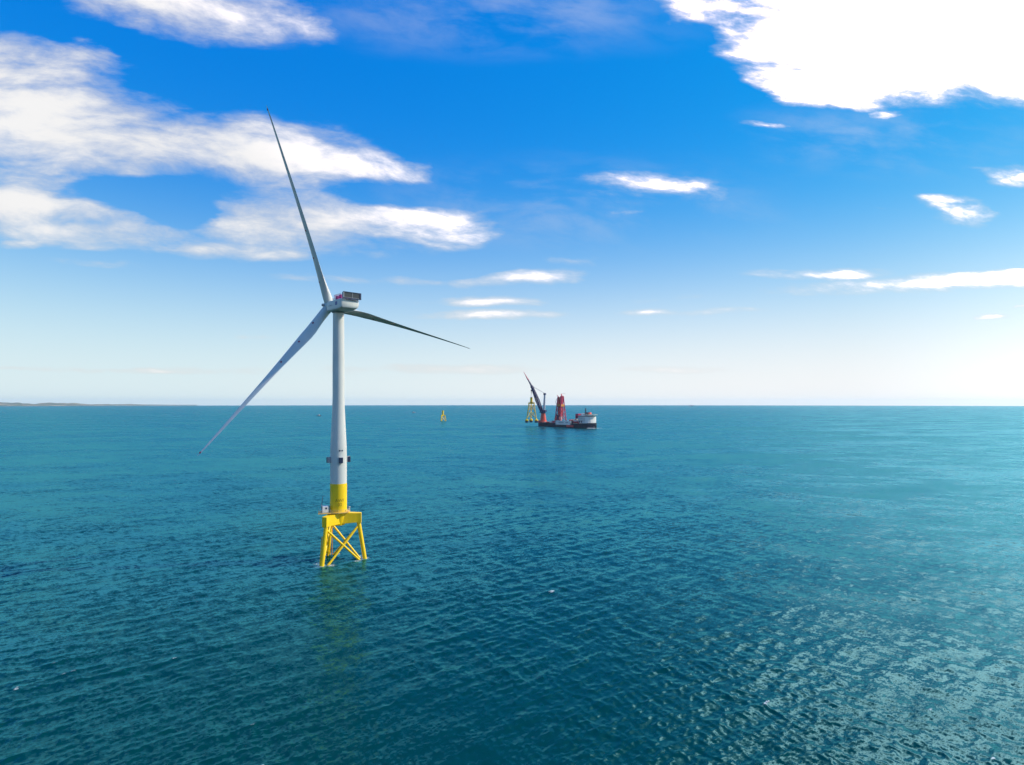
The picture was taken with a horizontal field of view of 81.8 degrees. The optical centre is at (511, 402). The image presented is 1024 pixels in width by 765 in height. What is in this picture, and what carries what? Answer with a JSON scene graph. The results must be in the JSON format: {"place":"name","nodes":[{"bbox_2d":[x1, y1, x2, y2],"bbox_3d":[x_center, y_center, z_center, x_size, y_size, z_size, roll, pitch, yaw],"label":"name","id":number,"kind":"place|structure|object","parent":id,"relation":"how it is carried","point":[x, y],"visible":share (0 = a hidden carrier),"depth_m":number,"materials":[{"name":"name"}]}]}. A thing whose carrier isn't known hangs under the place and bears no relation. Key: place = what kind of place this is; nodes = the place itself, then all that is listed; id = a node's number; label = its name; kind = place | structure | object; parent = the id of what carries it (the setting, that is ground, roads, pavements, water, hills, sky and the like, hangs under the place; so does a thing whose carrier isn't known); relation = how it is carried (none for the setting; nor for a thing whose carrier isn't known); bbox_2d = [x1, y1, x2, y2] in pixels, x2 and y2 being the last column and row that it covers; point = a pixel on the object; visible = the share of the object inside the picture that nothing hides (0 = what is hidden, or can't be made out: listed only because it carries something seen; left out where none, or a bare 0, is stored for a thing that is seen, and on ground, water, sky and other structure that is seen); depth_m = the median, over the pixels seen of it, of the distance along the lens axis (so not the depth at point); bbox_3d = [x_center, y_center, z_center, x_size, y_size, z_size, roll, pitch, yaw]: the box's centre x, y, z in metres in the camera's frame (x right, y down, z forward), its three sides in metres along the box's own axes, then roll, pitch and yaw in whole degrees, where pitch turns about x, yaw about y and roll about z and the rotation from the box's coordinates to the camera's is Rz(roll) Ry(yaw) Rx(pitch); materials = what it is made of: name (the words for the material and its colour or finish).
{"place":"outdoors","nodes":[
{"label":"outdoors","id":0,"kind":"place"},
{"bbox_2d":[0,402,151,405],"bbox_3d":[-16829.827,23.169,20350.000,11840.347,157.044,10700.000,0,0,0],"label":"coast","id":1,"kind":"structure","parent":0,"point":[38,404],"depth_m":16850.20},
{"bbox_2d":[0,405,1023,764],"bbox_3d":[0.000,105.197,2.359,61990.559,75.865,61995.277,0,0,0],"label":"sea","id":2,"kind":"structure","parent":0,"point":[726,585],"depth_m":216.42,"materials":[{"name":"liquid"}]},
{"bbox_2d":[197,106,469,566],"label":"wind turbine","id":3,"kind":"object","parent":2,"relation":"in","point":[338,459],"visible":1,"depth_m":252.59,"materials":[{"name":"grey metal"}]},
{"bbox_2d":[322,505,328,512],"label":"equipment container","id":4,"kind":"object","parent":3,"relation":"on","point":[325,508],"visible":1,"depth_m":250.62,"materials":[{"name":"white metal"}]},
{"bbox_2d":[524,373,597,427],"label":"crane ship","id":5,"kind":"object","parent":2,"relation":"on","point":[586,420],"visible":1,"depth_m":1645.51,"materials":[{"name":"metal"}]},
{"bbox_2d":[525,397,537,422],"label":"lifted jacket","id":6,"kind":"object","parent":5,"relation":"hanging from","point":[531,402],"visible":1,"depth_m":1707.88,"materials":[{"name":"yellow metal"}]},
{"bbox_2d":[0,0,1023,405],"label":"sky","id":7,"kind":"structure","parent":0,"point":[601,202],"materials":[{"name":"blue"}]}
]}

